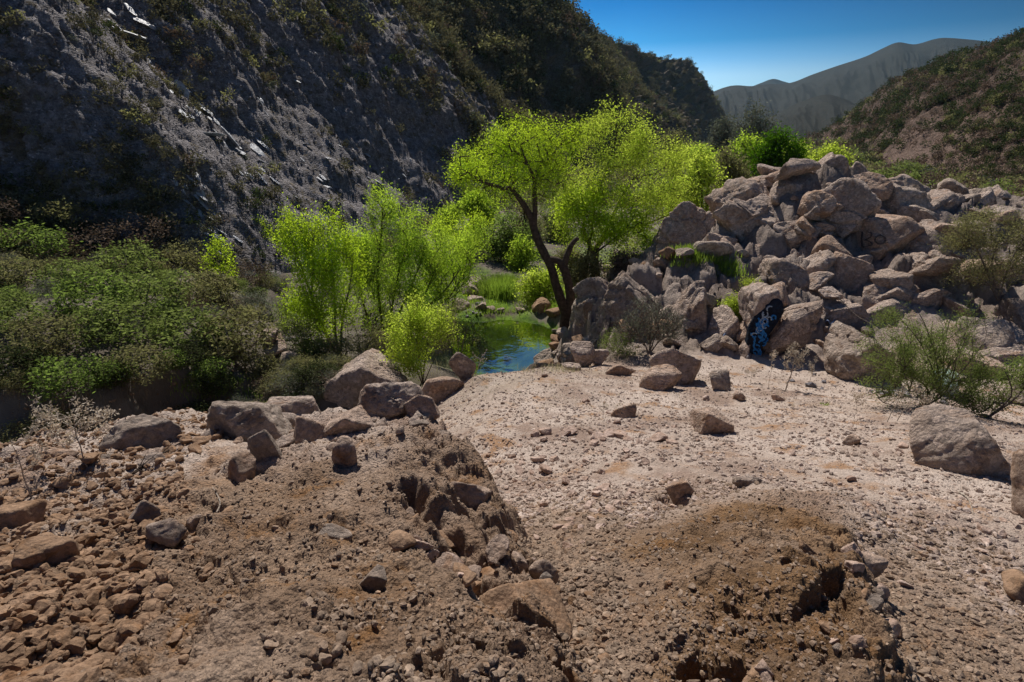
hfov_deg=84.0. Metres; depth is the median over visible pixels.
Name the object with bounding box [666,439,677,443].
loose stone
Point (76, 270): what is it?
shrub
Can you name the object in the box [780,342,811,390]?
dry thistle
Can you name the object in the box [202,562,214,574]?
loose stone
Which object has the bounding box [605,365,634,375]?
boulder
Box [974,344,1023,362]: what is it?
boulder
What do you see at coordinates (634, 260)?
rock
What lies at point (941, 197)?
boulder
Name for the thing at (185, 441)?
loose stone
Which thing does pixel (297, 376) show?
shrub
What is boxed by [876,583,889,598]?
rock block
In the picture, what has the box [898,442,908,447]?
loose stone
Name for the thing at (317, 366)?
shrub
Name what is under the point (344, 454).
boulder
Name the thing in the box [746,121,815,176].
evergreen tree
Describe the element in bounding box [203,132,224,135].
slate slab
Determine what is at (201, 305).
shrub
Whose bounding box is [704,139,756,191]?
valley tree
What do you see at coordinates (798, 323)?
boulder
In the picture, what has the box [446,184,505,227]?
valley tree
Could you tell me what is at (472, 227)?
valley tree
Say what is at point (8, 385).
shrub
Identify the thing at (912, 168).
shrub
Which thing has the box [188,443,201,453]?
loose stone
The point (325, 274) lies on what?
willow tree
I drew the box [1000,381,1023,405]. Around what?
boulder
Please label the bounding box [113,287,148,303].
shrub
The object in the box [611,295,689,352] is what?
bare bush
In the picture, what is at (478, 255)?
rock
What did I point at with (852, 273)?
boulder
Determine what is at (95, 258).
shrub
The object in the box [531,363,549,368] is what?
rock
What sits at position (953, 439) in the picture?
boulder
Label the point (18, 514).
boulder
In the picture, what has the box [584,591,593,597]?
loose stone
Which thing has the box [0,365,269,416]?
dry grass
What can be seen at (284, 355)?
rock
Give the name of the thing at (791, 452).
loose stone
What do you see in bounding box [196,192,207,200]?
slate slab
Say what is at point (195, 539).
loose stone
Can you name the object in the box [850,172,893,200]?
rock
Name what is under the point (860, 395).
dry thistle
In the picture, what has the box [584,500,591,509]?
loose stone
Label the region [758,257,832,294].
boulder
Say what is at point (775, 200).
rock
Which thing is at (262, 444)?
boulder
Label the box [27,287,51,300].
shrub
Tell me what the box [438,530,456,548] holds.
rock block
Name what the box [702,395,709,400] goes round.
loose stone
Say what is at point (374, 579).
stone
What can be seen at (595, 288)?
boulder
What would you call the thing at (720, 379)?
boulder
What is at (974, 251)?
rock
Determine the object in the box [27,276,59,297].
shrub
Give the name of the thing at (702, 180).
valley tree
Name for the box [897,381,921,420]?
dry thistle
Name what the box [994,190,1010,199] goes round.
rock
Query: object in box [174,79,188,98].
slate slab
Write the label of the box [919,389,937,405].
dry thistle
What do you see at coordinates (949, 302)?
rock
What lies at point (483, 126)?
hillside shrub
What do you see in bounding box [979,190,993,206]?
rock
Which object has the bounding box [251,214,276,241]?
sapling
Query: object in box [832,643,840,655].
rock block
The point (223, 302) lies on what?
shrub
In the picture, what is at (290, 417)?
boulder
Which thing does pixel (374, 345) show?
twiggy shrub
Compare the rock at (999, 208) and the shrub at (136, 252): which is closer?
the rock at (999, 208)
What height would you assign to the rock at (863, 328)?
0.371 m
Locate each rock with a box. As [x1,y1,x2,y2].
[258,325,277,345]
[264,339,286,357]
[279,351,298,365]
[451,298,470,310]
[461,282,478,294]
[466,249,484,261]
[467,295,484,301]
[475,302,485,309]
[486,306,494,311]
[496,307,504,312]
[516,307,524,311]
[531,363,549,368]
[532,297,551,312]
[533,348,553,362]
[539,359,549,363]
[545,307,559,316]
[549,342,558,349]
[550,334,559,341]
[556,327,566,338]
[558,353,567,361]
[560,350,570,362]
[562,343,570,350]
[565,353,575,362]
[571,334,582,340]
[583,301,592,318]
[602,264,611,272]
[619,320,633,336]
[628,257,642,264]
[647,319,674,338]
[653,257,666,271]
[656,272,662,277]
[658,247,675,259]
[661,333,685,347]
[675,248,694,256]
[681,318,703,330]
[693,241,733,258]
[699,333,722,352]
[706,233,737,243]
[707,293,718,305]
[719,335,738,350]
[720,235,734,245]
[736,249,748,256]
[748,175,773,187]
[757,164,780,174]
[765,170,784,182]
[771,195,779,205]
[771,281,790,307]
[773,158,820,181]
[790,249,799,256]
[791,195,798,199]
[794,216,818,240]
[794,223,821,237]
[797,190,836,221]
[804,205,825,221]
[807,271,834,290]
[811,235,853,256]
[813,222,836,230]
[818,221,825,238]
[818,286,843,299]
[825,231,832,235]
[834,203,843,211]
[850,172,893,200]
[855,254,872,263]
[860,326,872,336]
[870,248,887,255]
[877,208,889,213]
[877,284,922,300]
[883,253,905,267]
[891,180,904,185]
[894,203,941,222]
[897,306,916,316]
[908,256,961,275]
[908,288,951,309]
[910,261,926,268]
[920,219,937,224]
[928,250,960,282]
[933,223,974,247]
[937,178,968,194]
[943,296,972,315]
[952,248,978,261]
[961,258,1005,283]
[963,193,980,205]
[963,246,992,259]
[967,188,996,204]
[967,206,987,217]
[969,302,980,311]
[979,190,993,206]
[986,206,1020,215]
[989,210,1019,221]
[993,184,1002,191]
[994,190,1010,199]
[997,288,1005,294]
[1005,263,1023,283]
[1014,201,1023,207]
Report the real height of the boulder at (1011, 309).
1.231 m
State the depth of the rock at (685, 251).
18.87 m
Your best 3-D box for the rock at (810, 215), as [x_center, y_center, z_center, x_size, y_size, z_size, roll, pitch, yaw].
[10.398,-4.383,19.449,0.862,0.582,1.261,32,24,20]
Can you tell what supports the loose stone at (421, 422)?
on the ground at (218, 652)
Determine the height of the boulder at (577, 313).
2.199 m
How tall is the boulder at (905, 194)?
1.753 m
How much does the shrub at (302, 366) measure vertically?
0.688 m
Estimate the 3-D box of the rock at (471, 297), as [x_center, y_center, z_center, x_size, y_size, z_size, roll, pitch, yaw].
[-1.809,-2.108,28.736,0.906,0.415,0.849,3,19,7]
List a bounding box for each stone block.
[145,518,186,547]
[185,514,201,530]
[512,550,528,572]
[528,559,558,584]
[861,551,888,577]
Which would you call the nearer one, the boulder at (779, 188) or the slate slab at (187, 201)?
the boulder at (779, 188)
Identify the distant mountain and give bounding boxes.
[713,38,990,133]
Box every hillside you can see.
[0,0,738,276]
[807,45,1023,180]
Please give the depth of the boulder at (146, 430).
5.62 m
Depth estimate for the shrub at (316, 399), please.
14.77 m
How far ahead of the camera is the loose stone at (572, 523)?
5.06 m
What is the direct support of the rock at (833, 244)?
on the ground at (218, 652)
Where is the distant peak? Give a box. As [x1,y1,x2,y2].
[754,79,787,85]
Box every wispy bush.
[852,298,1008,406]
[945,353,1023,418]
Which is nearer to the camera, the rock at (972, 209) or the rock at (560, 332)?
the rock at (972, 209)
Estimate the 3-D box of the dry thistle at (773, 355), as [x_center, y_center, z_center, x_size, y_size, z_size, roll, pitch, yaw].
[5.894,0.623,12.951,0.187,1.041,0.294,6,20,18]
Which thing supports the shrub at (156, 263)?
on the ground at (218, 652)
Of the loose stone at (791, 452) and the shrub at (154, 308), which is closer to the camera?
the loose stone at (791, 452)
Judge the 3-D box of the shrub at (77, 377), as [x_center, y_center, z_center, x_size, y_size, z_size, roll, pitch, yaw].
[-10.204,0.765,13.148,1.864,1.104,1.946,-16,25,-38]
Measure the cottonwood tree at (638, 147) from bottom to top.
8.455 m
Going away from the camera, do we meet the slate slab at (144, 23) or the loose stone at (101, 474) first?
the loose stone at (101, 474)
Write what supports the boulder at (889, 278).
on the ground at (218, 652)
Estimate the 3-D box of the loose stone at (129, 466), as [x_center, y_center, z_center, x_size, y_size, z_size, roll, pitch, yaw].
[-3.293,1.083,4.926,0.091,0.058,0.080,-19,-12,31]
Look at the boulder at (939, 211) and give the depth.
19.65 m
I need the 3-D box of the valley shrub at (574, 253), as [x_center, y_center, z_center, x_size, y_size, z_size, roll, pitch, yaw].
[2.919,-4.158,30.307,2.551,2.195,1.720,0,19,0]
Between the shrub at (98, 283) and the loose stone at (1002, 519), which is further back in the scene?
the shrub at (98, 283)
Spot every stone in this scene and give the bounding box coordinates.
[0,604,10,616]
[0,671,16,679]
[36,616,46,625]
[43,605,54,619]
[52,475,73,488]
[78,507,89,510]
[79,452,98,463]
[87,625,100,636]
[91,472,108,477]
[96,488,102,493]
[100,454,111,458]
[114,614,129,622]
[125,463,136,469]
[135,445,145,450]
[137,452,165,465]
[139,519,154,526]
[161,446,175,453]
[165,461,175,467]
[168,628,182,642]
[173,472,184,480]
[178,654,188,664]
[179,647,191,654]
[181,439,191,444]
[182,530,189,539]
[183,545,194,550]
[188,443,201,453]
[190,529,195,535]
[191,536,199,542]
[192,436,209,444]
[195,574,209,582]
[201,428,213,435]
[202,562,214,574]
[221,505,232,512]
[233,436,242,443]
[276,434,294,447]
[326,443,334,450]
[359,564,386,592]
[374,418,387,426]
[376,430,384,437]
[395,425,404,433]
[408,415,419,423]
[409,419,428,426]
[413,410,422,418]
[422,413,431,419]
[438,429,450,434]
[494,468,502,474]
[507,454,515,457]
[514,465,524,474]
[530,429,539,436]
[530,456,544,462]
[534,534,539,540]
[539,427,551,434]
[539,464,552,474]
[539,502,548,506]
[550,455,559,461]
[552,524,562,528]
[560,426,577,435]
[561,476,569,483]
[562,430,570,436]
[562,541,572,547]
[563,521,574,526]
[564,516,574,520]
[568,595,576,604]
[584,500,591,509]
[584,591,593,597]
[587,516,594,520]
[589,439,598,445]
[591,490,599,496]
[592,669,603,677]
[593,431,603,438]
[593,627,602,634]
[595,523,605,528]
[597,469,604,473]
[597,653,610,659]
[598,483,608,490]
[604,428,614,436]
[605,504,613,512]
[611,403,636,417]
[613,419,620,423]
[613,500,621,506]
[614,430,626,437]
[623,434,633,440]
[627,488,635,493]
[636,438,641,443]
[642,458,649,464]
[650,432,667,441]
[663,472,671,479]
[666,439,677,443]
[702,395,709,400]
[732,390,745,400]
[771,394,784,400]
[788,449,794,455]
[842,434,860,445]
[846,475,856,480]
[872,451,878,456]
[897,580,913,587]
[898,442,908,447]
[976,524,991,533]
[981,537,990,543]
[998,529,1007,537]
[999,517,1006,522]
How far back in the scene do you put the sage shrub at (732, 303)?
16.96 m
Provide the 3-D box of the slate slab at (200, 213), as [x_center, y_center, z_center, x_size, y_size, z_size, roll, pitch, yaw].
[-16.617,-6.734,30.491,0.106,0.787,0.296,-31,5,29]
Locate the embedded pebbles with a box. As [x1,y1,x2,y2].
[238,421,903,681]
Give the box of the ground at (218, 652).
[0,164,1023,681]
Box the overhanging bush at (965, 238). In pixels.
[927,204,1023,300]
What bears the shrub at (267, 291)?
on the ground at (218, 652)
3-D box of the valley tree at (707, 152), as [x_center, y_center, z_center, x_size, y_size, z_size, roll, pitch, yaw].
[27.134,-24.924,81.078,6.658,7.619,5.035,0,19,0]
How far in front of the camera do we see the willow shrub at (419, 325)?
16.00 m
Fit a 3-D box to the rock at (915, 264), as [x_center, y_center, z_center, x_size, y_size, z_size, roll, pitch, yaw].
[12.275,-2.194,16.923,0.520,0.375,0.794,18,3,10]
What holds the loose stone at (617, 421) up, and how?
on the ground at (218, 652)
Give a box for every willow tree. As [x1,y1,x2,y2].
[267,192,372,356]
[339,166,495,336]
[411,207,483,318]
[437,106,593,328]
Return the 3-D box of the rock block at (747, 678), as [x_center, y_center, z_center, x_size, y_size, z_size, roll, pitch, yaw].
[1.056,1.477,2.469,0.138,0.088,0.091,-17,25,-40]
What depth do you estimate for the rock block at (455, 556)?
3.37 m
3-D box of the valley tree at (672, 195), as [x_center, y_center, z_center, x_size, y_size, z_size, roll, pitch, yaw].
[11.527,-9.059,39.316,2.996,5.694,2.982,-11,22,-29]
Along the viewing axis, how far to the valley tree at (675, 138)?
89.48 m
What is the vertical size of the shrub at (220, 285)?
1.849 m
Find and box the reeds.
[472,269,520,300]
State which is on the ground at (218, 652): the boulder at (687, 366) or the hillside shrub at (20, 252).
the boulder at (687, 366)
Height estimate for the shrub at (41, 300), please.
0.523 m
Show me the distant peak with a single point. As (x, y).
(773, 81)
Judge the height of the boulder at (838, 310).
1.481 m
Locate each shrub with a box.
[0,196,35,226]
[0,217,83,256]
[0,252,24,268]
[0,252,53,290]
[0,268,24,287]
[0,282,39,307]
[0,285,62,336]
[0,287,26,311]
[0,310,88,369]
[0,338,50,390]
[0,367,37,395]
[0,418,43,442]
[1,319,34,336]
[7,247,32,258]
[8,258,39,270]
[14,340,63,366]
[20,196,95,232]
[20,353,116,403]
[23,250,108,295]
[24,405,68,431]
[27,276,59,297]
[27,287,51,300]
[31,253,59,263]
[33,256,63,271]
[34,280,53,291]
[36,262,144,321]
[39,250,68,261]
[39,294,61,308]
[51,220,129,258]
[59,289,163,355]
[60,406,90,428]
[67,256,83,264]
[80,357,143,388]
[81,319,125,338]
[86,235,168,277]
[86,251,106,263]
[87,356,140,390]
[93,374,119,387]
[98,339,183,387]
[100,212,176,253]
[110,312,140,329]
[111,265,193,315]
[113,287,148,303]
[117,314,137,327]
[123,266,150,277]
[124,271,151,284]
[136,298,239,356]
[139,258,165,269]
[142,296,184,322]
[144,268,166,281]
[146,277,177,294]
[146,321,176,340]
[147,240,211,274]
[147,316,180,332]
[147,346,191,370]
[155,263,169,271]
[155,269,179,282]
[168,262,243,308]
[170,293,192,305]
[170,341,211,369]
[174,398,220,411]
[178,335,211,357]
[181,297,210,315]
[183,299,282,369]
[184,324,225,344]
[185,351,234,384]
[189,289,222,308]
[193,367,236,399]
[197,281,217,290]
[198,302,228,322]
[203,329,237,350]
[203,371,244,398]
[204,329,245,352]
[212,293,231,308]
[217,392,249,401]
[219,288,274,316]
[220,301,242,311]
[229,277,247,289]
[230,304,263,325]
[231,258,273,286]
[235,348,281,384]
[242,285,269,302]
[246,292,264,302]
[249,374,277,392]
[251,297,286,325]
[252,275,275,288]
[252,285,269,298]
[252,364,270,375]
[252,365,297,399]
[256,385,285,400]
[257,270,295,292]
[262,370,303,395]
[266,271,279,282]
[270,298,329,358]
[273,355,302,377]
[274,315,304,331]
[280,358,309,376]
[282,351,315,371]
[284,368,311,390]
[285,370,316,388]
[288,357,331,389]
[296,356,328,375]
[300,384,321,401]
[302,384,324,398]
[304,335,340,357]
[309,368,338,395]
[311,368,337,389]
[313,320,403,359]
[313,350,343,367]
[317,363,342,381]
[323,352,346,368]
[326,352,354,370]
[356,307,396,332]
[378,287,463,382]
[425,295,484,357]
[453,225,480,260]
[469,111,489,127]
[470,112,490,128]
[472,270,512,287]
[502,233,541,271]
[511,262,564,307]
[514,6,535,25]
[523,63,539,75]
[526,56,542,73]
[551,244,582,278]
[557,248,612,287]
[597,327,645,357]
[601,243,650,275]
[717,274,763,318]
[852,153,882,163]
[886,160,927,176]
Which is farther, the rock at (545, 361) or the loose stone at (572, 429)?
the rock at (545, 361)
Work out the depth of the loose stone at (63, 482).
4.58 m
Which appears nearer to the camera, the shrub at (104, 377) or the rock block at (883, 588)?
the rock block at (883, 588)
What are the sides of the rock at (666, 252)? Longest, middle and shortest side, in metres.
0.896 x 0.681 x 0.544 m
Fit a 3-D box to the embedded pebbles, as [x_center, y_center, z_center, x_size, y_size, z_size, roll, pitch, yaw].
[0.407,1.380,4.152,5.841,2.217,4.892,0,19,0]
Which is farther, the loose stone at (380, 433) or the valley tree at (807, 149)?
the valley tree at (807, 149)
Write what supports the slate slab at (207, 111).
on the hillside at (16, 153)
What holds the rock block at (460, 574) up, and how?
on the ground at (218, 652)
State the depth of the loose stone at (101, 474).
4.72 m
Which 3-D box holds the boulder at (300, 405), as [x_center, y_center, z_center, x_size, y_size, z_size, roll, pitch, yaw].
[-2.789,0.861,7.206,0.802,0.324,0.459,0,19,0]
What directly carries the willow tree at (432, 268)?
on the ground at (218, 652)
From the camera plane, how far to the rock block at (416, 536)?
3.14 m
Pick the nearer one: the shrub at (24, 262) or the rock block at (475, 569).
the rock block at (475, 569)
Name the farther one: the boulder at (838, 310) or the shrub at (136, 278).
the shrub at (136, 278)
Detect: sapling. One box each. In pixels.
[196,229,244,279]
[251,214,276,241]
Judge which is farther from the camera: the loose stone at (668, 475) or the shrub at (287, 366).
the shrub at (287, 366)
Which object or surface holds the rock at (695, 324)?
on the ground at (218, 652)
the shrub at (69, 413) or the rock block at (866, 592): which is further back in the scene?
the shrub at (69, 413)
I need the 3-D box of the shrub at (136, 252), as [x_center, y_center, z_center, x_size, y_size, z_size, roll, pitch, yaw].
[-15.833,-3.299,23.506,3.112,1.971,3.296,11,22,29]
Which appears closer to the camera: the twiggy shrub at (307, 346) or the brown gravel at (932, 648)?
the brown gravel at (932, 648)
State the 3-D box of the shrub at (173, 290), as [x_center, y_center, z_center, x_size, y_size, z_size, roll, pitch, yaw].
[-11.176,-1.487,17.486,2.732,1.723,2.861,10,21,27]
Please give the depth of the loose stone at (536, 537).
4.80 m
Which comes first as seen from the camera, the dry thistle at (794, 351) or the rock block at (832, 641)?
the rock block at (832, 641)
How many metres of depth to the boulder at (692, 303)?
17.00 m
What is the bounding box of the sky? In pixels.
[567,0,1023,90]
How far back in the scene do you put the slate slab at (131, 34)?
37.10 m
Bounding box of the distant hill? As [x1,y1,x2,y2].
[755,94,855,139]
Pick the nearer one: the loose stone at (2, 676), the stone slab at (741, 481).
the loose stone at (2, 676)
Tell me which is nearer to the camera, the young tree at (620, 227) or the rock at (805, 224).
the rock at (805, 224)
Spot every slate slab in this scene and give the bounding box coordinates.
[107,8,116,17]
[109,27,146,39]
[124,2,136,15]
[130,15,157,30]
[131,43,151,62]
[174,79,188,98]
[182,199,195,209]
[194,194,208,209]
[195,172,200,180]
[196,103,212,114]
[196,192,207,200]
[198,209,204,219]
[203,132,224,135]
[204,232,220,239]
[221,126,239,146]
[250,143,264,156]
[256,138,269,150]
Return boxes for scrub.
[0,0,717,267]
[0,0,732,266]
[0,0,737,274]
[352,137,1023,281]
[370,137,1023,261]
[802,27,1023,185]
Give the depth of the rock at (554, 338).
20.68 m
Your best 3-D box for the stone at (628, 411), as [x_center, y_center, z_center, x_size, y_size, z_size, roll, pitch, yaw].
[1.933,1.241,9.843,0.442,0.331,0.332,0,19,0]
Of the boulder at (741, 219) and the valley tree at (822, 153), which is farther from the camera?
the valley tree at (822, 153)
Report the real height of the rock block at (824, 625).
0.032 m
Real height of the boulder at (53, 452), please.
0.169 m
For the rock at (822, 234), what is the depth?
19.07 m
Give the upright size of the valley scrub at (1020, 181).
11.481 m
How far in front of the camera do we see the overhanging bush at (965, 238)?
15.62 m
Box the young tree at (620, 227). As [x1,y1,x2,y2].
[542,169,657,258]
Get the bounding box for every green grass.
[170,368,320,402]
[456,279,565,316]
[660,242,748,278]
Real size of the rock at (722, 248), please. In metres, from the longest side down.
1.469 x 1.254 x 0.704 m
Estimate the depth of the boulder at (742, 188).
21.54 m
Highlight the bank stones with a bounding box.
[0,364,258,439]
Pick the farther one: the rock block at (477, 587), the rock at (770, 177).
the rock at (770, 177)
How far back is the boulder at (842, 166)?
20.82 m
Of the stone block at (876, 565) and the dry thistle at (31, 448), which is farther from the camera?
the dry thistle at (31, 448)
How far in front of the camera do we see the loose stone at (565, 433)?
8.64 m
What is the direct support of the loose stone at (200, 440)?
on the ground at (218, 652)
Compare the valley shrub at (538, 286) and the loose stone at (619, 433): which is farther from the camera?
the valley shrub at (538, 286)
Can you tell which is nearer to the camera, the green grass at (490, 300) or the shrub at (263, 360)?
the shrub at (263, 360)
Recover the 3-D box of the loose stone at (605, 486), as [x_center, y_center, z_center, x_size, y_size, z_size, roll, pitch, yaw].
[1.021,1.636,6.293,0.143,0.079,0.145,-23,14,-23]
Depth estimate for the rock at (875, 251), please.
18.21 m
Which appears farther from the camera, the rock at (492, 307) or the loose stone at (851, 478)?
the rock at (492, 307)
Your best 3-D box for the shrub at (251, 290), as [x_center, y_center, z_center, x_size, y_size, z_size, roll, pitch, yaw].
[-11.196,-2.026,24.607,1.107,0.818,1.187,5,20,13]
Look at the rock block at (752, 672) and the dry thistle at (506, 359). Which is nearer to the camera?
the rock block at (752, 672)
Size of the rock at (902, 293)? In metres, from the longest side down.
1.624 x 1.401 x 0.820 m
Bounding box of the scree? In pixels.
[0,0,521,271]
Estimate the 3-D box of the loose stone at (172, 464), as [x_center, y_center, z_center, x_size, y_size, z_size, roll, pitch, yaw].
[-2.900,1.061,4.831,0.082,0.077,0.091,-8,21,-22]
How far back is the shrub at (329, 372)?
15.03 m
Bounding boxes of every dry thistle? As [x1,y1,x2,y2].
[0,423,47,497]
[25,390,120,467]
[472,348,486,375]
[501,354,512,366]
[745,368,758,382]
[768,350,778,385]
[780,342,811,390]
[808,354,817,379]
[851,391,869,418]
[887,384,908,421]
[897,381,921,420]
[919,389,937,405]
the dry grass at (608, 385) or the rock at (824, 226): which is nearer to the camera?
the dry grass at (608, 385)
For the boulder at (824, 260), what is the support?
on the ground at (218, 652)
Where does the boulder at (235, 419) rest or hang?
on the ground at (218, 652)
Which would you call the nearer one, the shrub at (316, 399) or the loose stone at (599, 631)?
the loose stone at (599, 631)
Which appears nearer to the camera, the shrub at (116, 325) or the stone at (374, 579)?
the stone at (374, 579)
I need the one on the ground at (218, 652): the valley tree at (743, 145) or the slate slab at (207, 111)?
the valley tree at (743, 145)
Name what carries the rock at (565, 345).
on the ground at (218, 652)
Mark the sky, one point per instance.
(734, 42)
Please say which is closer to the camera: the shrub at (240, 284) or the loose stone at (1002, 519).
the loose stone at (1002, 519)
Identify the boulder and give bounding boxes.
[0,499,47,529]
[11,532,79,570]
[45,448,78,456]
[99,414,181,450]
[206,400,292,441]
[228,451,255,482]
[247,429,281,461]
[266,396,319,414]
[282,412,296,427]
[293,416,325,443]
[322,348,407,408]
[323,405,373,436]
[331,435,356,467]
[357,381,423,418]
[404,394,439,419]
[422,376,464,403]
[448,352,475,381]
[561,362,580,370]
[569,297,595,327]
[570,341,595,366]
[572,277,608,300]
[593,349,608,364]
[595,271,657,338]
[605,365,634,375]
[639,364,681,390]
[649,348,701,384]
[656,201,714,245]
[656,239,689,256]
[658,280,708,334]
[665,478,693,504]
[689,407,733,434]
[703,176,768,211]
[707,305,739,340]
[710,369,730,390]
[712,193,780,241]
[735,339,749,358]
[736,321,746,342]
[738,282,781,333]
[747,254,775,259]
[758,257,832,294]
[761,300,823,354]
[769,180,803,196]
[773,219,802,248]
[799,250,835,273]
[813,337,823,347]
[818,152,836,167]
[818,177,881,238]
[822,298,867,325]
[823,321,894,381]
[834,251,873,292]
[835,155,848,174]
[852,161,868,174]
[855,214,924,260]
[861,281,888,309]
[862,297,912,325]
[869,268,913,288]
[884,183,932,213]
[888,174,931,192]
[904,224,971,256]
[906,252,929,270]
[909,403,1010,475]
[927,189,967,210]
[937,209,944,216]
[939,370,959,394]
[949,353,1006,377]
[953,316,1015,350]
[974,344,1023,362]
[992,298,1023,329]
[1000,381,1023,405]
[1001,569,1023,604]
[1010,449,1023,517]
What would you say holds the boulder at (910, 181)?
on the boulder at (905, 194)
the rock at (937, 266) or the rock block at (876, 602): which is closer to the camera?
the rock block at (876, 602)
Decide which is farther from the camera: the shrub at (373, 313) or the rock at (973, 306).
the shrub at (373, 313)
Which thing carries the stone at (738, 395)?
on the ground at (218, 652)
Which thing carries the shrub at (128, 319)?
on the ground at (218, 652)
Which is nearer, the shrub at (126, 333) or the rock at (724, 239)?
the shrub at (126, 333)
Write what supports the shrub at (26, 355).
on the ground at (218, 652)
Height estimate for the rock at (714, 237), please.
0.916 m
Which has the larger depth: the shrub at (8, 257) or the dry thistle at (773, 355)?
the shrub at (8, 257)
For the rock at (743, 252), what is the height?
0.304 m
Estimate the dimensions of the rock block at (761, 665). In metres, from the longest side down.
0.088 x 0.079 x 0.065 m
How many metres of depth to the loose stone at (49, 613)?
2.42 m
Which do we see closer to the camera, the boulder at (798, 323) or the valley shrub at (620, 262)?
the boulder at (798, 323)
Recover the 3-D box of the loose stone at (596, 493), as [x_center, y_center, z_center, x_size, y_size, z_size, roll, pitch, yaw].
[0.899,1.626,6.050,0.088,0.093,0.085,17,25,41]
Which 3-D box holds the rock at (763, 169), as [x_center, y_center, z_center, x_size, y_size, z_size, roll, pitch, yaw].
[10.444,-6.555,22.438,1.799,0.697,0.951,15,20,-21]
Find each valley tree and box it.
[418,200,468,232]
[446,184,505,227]
[460,205,497,249]
[479,204,545,262]
[505,185,550,249]
[537,188,574,242]
[646,124,695,177]
[658,172,700,222]
[666,143,729,211]
[683,139,720,176]
[703,109,742,159]
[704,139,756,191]
[722,126,765,178]
[725,98,782,152]
[786,137,815,158]
[805,129,861,166]
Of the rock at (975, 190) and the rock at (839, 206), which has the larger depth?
the rock at (975, 190)
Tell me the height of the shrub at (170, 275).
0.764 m
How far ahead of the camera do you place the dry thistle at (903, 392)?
9.05 m
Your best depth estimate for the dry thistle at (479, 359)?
13.02 m
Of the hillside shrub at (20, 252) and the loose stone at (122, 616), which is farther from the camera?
the hillside shrub at (20, 252)
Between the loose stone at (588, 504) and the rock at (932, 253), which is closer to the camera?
the loose stone at (588, 504)
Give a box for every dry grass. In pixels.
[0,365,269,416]
[269,341,450,373]
[457,360,582,378]
[460,363,795,410]
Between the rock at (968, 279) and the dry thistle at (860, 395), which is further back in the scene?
the rock at (968, 279)
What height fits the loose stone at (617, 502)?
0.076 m
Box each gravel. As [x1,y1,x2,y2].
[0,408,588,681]
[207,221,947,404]
[436,351,1023,615]
[512,476,1023,681]
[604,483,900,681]
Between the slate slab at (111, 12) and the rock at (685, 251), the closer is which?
the rock at (685, 251)
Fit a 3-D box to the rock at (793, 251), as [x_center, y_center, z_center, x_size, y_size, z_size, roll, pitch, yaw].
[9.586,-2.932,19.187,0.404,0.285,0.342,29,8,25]
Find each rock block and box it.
[388,530,416,551]
[406,507,414,515]
[412,534,421,540]
[413,539,433,552]
[426,549,438,560]
[434,552,458,571]
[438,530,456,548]
[441,552,464,564]
[453,562,475,588]
[457,572,463,577]
[462,570,476,587]
[468,564,481,572]
[469,567,479,577]
[473,579,481,592]
[475,577,479,596]
[480,566,496,579]
[485,534,509,563]
[509,530,518,541]
[742,675,761,681]
[746,663,772,678]
[754,658,773,678]
[759,670,772,681]
[798,540,816,554]
[818,620,830,633]
[829,638,838,644]
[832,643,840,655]
[841,541,863,558]
[844,560,864,572]
[848,635,867,647]
[861,588,870,598]
[866,593,883,610]
[873,587,884,598]
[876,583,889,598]
[885,618,901,638]
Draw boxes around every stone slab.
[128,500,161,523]
[319,523,351,540]
[451,481,492,506]
[479,578,572,642]
[732,475,762,487]
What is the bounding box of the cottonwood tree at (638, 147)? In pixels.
[546,93,702,276]
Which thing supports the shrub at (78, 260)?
on the ground at (218, 652)
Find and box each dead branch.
[106,435,192,487]
[212,487,220,512]
[838,297,892,351]
[958,491,973,514]
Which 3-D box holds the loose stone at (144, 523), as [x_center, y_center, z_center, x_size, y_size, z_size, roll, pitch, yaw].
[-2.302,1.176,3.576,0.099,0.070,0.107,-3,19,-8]
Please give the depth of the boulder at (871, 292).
16.81 m
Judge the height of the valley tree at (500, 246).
3.983 m
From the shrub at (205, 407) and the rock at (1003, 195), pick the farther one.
the rock at (1003, 195)
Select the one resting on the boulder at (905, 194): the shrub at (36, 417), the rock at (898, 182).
the rock at (898, 182)
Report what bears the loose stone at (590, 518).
on the ground at (218, 652)
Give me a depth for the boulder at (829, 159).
20.97 m
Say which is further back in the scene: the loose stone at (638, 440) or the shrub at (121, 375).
the shrub at (121, 375)
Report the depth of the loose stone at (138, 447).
5.52 m
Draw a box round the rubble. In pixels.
[0,407,230,681]
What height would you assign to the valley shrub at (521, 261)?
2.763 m
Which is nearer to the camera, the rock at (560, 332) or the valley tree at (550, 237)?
the rock at (560, 332)
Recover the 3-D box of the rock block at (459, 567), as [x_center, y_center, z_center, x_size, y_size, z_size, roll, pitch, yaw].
[-0.264,1.243,2.994,0.127,0.082,0.160,13,32,-26]
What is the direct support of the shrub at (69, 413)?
on the ground at (218, 652)
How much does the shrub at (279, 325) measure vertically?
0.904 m
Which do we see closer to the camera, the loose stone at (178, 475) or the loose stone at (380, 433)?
the loose stone at (178, 475)

